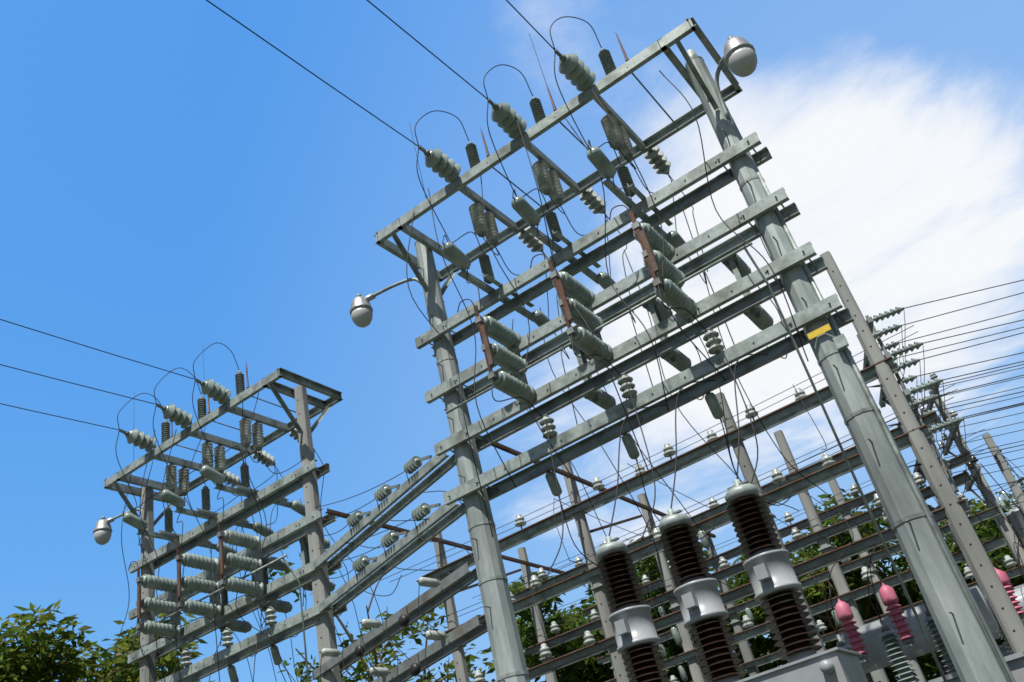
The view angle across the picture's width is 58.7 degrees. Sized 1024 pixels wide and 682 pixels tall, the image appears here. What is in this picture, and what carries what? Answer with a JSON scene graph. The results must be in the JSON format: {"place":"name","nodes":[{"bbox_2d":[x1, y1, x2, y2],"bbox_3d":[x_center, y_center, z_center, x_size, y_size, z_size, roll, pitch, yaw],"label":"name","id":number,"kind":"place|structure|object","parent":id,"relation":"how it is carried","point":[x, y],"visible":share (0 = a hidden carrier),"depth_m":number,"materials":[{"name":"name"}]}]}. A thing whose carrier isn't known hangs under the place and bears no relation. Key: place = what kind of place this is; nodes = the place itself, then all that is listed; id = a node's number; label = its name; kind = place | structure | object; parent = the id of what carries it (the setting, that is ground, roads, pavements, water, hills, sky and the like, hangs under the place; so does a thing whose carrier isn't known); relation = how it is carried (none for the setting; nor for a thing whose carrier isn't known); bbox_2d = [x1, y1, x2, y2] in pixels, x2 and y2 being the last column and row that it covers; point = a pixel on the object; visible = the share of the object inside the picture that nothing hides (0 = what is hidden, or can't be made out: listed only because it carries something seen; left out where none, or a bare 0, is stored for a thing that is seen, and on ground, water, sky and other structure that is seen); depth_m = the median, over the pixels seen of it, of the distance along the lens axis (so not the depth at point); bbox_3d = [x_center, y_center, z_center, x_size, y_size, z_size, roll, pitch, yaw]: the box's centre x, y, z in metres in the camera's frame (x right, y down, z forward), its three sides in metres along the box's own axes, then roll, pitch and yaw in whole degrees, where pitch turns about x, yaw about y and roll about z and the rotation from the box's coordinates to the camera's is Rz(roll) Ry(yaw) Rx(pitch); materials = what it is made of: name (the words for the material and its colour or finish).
{"place":"outdoors","nodes":[
{"label":"outdoors","id":0,"kind":"place"},
{"bbox_2d":[319,455,447,676],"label":"rack tie insulators","id":1,"kind":"object","parent":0,"point":[384,491],"visible":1,"depth_m":13.29,"materials":[{"name":"grey ceramic"}]},
{"bbox_2d":[303,453,487,681],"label":"crossbeams","id":2,"kind":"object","parent":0,"point":[458,580],"depth_m":13.37,"materials":[{"name":"grey metal"}]},
{"bbox_2d":[0,0,1023,681],"label":"sky","id":3,"kind":"structure","parent":0,"point":[174,185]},
{"bbox_2d":[482,572,703,681],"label":"tree","id":4,"kind":"object","parent":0,"point":[590,668],"depth_m":37.98,"materials":[{"name":"green plant"}]},
{"bbox_2d":[406,16,827,582],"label":"wires","id":5,"kind":"object","parent":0,"point":[630,313],"visible":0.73,"depth_m":11.94,"materials":[{"name":"black metal"}]},
{"bbox_2d":[539,328,723,497],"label":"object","id":6,"kind":"object","parent":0,"point":[714,406],"visible":0.94,"depth_m":11.20,"materials":[{"name":"grey ceramic"}]},
{"bbox_2d":[566,533,816,681],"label":"tree","id":7,"kind":"object","parent":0,"point":[758,649],"depth_m":39.43,"materials":[{"name":"green plant"}]},
{"bbox_2d":[473,388,1016,681],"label":"bus pin insulators","id":8,"kind":"object","parent":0,"point":[776,476],"visible":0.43,"depth_m":16.37,"materials":[{"name":"grey ceramic"}]},
{"bbox_2d":[728,515,921,681],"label":"tree","id":9,"kind":"object","parent":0,"point":[812,593],"depth_m":37.34,"materials":[{"name":"green plant"}]},
{"bbox_2d":[815,484,1023,680],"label":"tree","id":10,"kind":"object","parent":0,"point":[930,671],"depth_m":37.07,"materials":[{"name":"green plant"}]},
{"bbox_2d":[820,251,1023,653],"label":"support post","id":11,"kind":"object","parent":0,"point":[936,474],"visible":0.96,"depth_m":13.55,"materials":[{"name":"grey concrete"}]},
{"bbox_2d":[870,307,1022,501],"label":"feeder takeoff insulators","id":12,"kind":"object","parent":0,"point":[911,378],"visible":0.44,"depth_m":16.10,"materials":[{"name":"grey ceramic"}]},
{"bbox_2d":[868,280,1023,512],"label":"power lines","id":13,"kind":"object","parent":12,"relation":"attached to","point":[939,406],"visible":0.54,"depth_m":16.63,"materials":[{"name":"grey metal"}]},
{"bbox_2d":[930,477,1023,641],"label":"tree","id":14,"kind":"object","parent":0,"point":[980,505],"depth_m":35.45,"materials":[{"name":"green plant"}]},
{"bbox_2d":[995,480,1023,565],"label":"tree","id":15,"kind":"object","parent":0,"point":[1010,495],"visible":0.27,"depth_m":35.27,"materials":[{"name":"green plant"}]},
{"label":"ground","id":16,"kind":"structure","parent":0,"visible":0},
{"bbox_2d":[0,599,217,681],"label":"tree","id":17,"kind":"object","parent":16,"relation":"on","point":[27,664],"depth_m":30.57,"materials":[{"name":"green plant"}]},
{"bbox_2d":[140,487,155,681],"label":"rack pole","id":18,"kind":"object","parent":16,"relation":"on","point":[147,673],"visible":0.64,"depth_m":17.96,"materials":[{"name":"metal"}]},
{"bbox_2d":[93,509,139,544],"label":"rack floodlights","id":19,"kind":"object","parent":18,"relation":"attached to","point":[102,531],"visible":0.93,"depth_m":19.15,"materials":[{"name":"metal"}]},
{"bbox_2d":[103,367,342,525],"bbox_3d":[-5.770,2.365,18.040,5.270,1.068,1.646,-30,-35,24],"label":"steel frame","id":20,"kind":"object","parent":18,"relation":"attached to","point":[322,407],"depth_m":17.95,"materials":[{"name":"metal"}]},
{"bbox_2d":[119,357,298,496],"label":"insulators","id":21,"kind":"object","parent":20,"relation":"attached to","point":[211,388],"visible":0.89,"depth_m":17.82,"materials":[{"name":"ceramic"}]},
{"bbox_2d":[0,319,194,429],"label":"power lines","id":22,"kind":"object","parent":21,"relation":"attached to","point":[78,384],"visible":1,"depth_m":16.00,"materials":[{"name":"black metal"}]},
{"bbox_2d":[114,343,431,681],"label":"wires","id":23,"kind":"object","parent":22,"relation":"attached to","point":[261,625],"visible":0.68,"depth_m":16.68,"materials":[{"name":"black metal"}]},
{"bbox_2d":[181,606,281,681],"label":"insulators","id":24,"kind":"object","parent":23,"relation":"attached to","point":[227,638],"visible":0.99,"depth_m":15.89,"materials":[{"name":"ceramic"}]},
{"bbox_2d":[128,459,346,681],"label":"crossbeams","id":25,"kind":"object","parent":18,"relation":"attached to","point":[284,537],"visible":0.69,"depth_m":16.43,"materials":[{"name":"metal"}]},
{"bbox_2d":[122,462,305,554],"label":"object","id":26,"kind":"object","parent":25,"relation":"attached to","point":[179,502],"visible":0.88,"depth_m":17.22,"materials":[{"name":"ceramic"}]},
{"bbox_2d":[128,515,334,681],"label":"disconnect switches","id":27,"kind":"object","parent":25,"relation":"attached to","point":[174,587],"visible":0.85,"depth_m":16.12,"materials":[{"name":"ceramic"}]},
{"bbox_2d":[294,385,340,681],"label":"rack pole","id":28,"kind":"object","parent":16,"relation":"on","point":[325,631],"visible":0.89,"depth_m":15.67,"materials":[{"name":"metal"}]},
{"bbox_2d":[268,546,495,681],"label":"tree","id":29,"kind":"object","parent":16,"relation":"on","point":[359,669],"depth_m":36.84,"materials":[{"name":"green plant"}]},
{"bbox_2d":[434,533,469,681],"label":"bus grid pole","id":30,"kind":"object","parent":16,"relation":"on","point":[461,669],"visible":0.55,"depth_m":17.31,"materials":[{"name":"metal"}]},
{"bbox_2d":[325,356,1023,681],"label":"bus grid beams","id":31,"kind":"structure","parent":30,"relation":"attached to","point":[817,473],"depth_m":16.38,"materials":[{"name":"grey metal"}]},
{"bbox_2d":[414,241,529,681],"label":"rack pole","id":32,"kind":"object","parent":16,"relation":"on","point":[509,660],"visible":0.88,"depth_m":11.93,"materials":[{"name":"metal"}]},
{"bbox_2d":[314,471,473,681],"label":"rack tie conductors","id":33,"kind":"object","parent":32,"relation":"attached to","point":[391,565],"visible":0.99,"depth_m":13.29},
{"bbox_2d":[517,547,557,681],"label":"bus grid pole","id":34,"kind":"object","parent":16,"relation":"on","point":[540,635],"visible":0.71,"depth_m":19.83,"materials":[{"name":"metal"}]},
{"bbox_2d":[561,462,631,681],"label":"bus grid pole","id":35,"kind":"object","parent":16,"relation":"on","point":[605,613],"visible":0.84,"depth_m":15.81,"materials":[{"name":"metal"}]},
{"bbox_2d":[585,561,615,677],"bbox_3d":[2.858,9.174,20.887,0.270,8.662,0.250,-30,-35,24],"label":"bus grid pole","id":36,"kind":"object","parent":16,"relation":"on","point":[603,630],"visible":0.1,"depth_m":22.17,"materials":[{"name":"metal"}]},
{"bbox_2d":[637,493,705,681],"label":"bus grid pole","id":37,"kind":"object","parent":16,"relation":"on","point":[697,674],"visible":0.6,"depth_m":18.14,"materials":[{"name":"metal"}]},
{"bbox_2d":[596,354,867,681],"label":"circuit breaker","id":38,"kind":"object","parent":16,"relation":"on","point":[775,583],"visible":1,"depth_m":7.97,"materials":[{"name":"ceramic"}]},
{"bbox_2d":[707,535,758,676],"bbox_3d":[5.417,7.780,19.562,0.270,8.494,0.250,-30,-35,24],"label":"bus grid pole","id":39,"kind":"object","parent":16,"relation":"on","point":[744,647],"visible":0.47,"depth_m":20.39,"materials":[{"name":"metal"}]},
{"bbox_2d":[715,392,825,652],"bbox_3d":[4.449,4.354,13.561,0.270,8.292,0.250,-30,-35,24],"label":"bus grid pole","id":40,"kind":"object","parent":16,"relation":"on","point":[746,466],"visible":0.31,"depth_m":14.94,"materials":[{"name":"metal"}]},
{"bbox_2d":[773,430,888,681],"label":"bus grid pole","id":41,"kind":"object","parent":16,"relation":"on","point":[837,576],"visible":0.56,"depth_m":16.85,"materials":[{"name":"metal"}]},
{"bbox_2d":[685,55,1015,681],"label":"rack pole","id":42,"kind":"object","parent":16,"relation":"on","point":[969,649],"visible":0.88,"depth_m":9.26,"materials":[{"name":"metal"}]},
{"bbox_2d":[350,36,756,327],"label":"street lamps","id":43,"kind":"object","parent":42,"relation":"attached to","point":[739,58],"visible":0.95,"depth_m":11.87,"materials":[{"name":"grey metal"}]},
{"bbox_2d":[374,17,742,295],"bbox_3d":[0.660,-2.258,13.344,5.670,1.066,1.648,-30,-35,24],"label":"steel frame","id":44,"kind":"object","parent":42,"relation":"attached to","point":[666,42],"depth_m":13.35,"materials":[{"name":"grey metal"}]},
{"bbox_2d":[409,32,670,251],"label":"insulators","id":45,"kind":"object","parent":44,"relation":"attached to","point":[577,72],"visible":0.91,"depth_m":13.17,"materials":[{"name":"grey ceramic"}]},
{"bbox_2d":[206,0,554,146],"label":"power lines","id":46,"kind":"object","parent":45,"relation":"attached to","point":[400,28],"visible":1,"depth_m":11.48,"materials":[{"name":"black metal"}]},
{"bbox_2d":[415,132,853,510],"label":"crossbeams","id":47,"kind":"object","parent":42,"relation":"attached to","point":[758,297],"visible":0.92,"depth_m":11.74,"materials":[{"name":"grey metal"}]},
{"bbox_2d":[441,146,688,333],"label":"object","id":48,"kind":"object","parent":47,"relation":"attached to","point":[525,210],"visible":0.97,"depth_m":12.48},
{"bbox_2d":[446,205,947,681],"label":"disconnect switches","id":49,"kind":"object","parent":47,"relation":"attached to","point":[648,237],"visible":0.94,"depth_m":11.33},
{"bbox_2d":[686,49,1011,681],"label":"rack pole fittings","id":50,"kind":"object","parent":42,"relation":"attached to","point":[840,341],"visible":0.79,"depth_m":9.40,"materials":[{"name":"grey metal"}]},
{"bbox_2d":[828,479,925,681],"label":"bus grid pole","id":51,"kind":"object","parent":16,"relation":"on","point":[836,490],"visible":0.37,"depth_m":19.35,"materials":[{"name":"metal"}]},
{"bbox_2d":[825,503,1023,681],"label":"transformer","id":52,"kind":"object","parent":16,"relation":"on","point":[896,638],"visible":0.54,"depth_m":10.73,"materials":[{"name":"grey paint"}]},
{"bbox_2d":[920,372,1023,565],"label":"distribution pole","id":53,"kind":"object","parent":16,"relation":"on","point":[1014,516],"visible":0.67,"depth_m":21.25,"materials":[{"name":"metal"}]},
{"bbox_2d":[925,455,1023,656],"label":"transformer","id":54,"kind":"object","parent":16,"relation":"on","point":[1003,650],"visible":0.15,"depth_m":15.38,"materials":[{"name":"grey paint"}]},
{"bbox_2d":[937,463,1023,654],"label":"transformer","id":55,"kind":"object","parent":16,"relation":"on","point":[1016,596],"visible":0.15,"depth_m":12.61,"materials":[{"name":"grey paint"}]}
]}

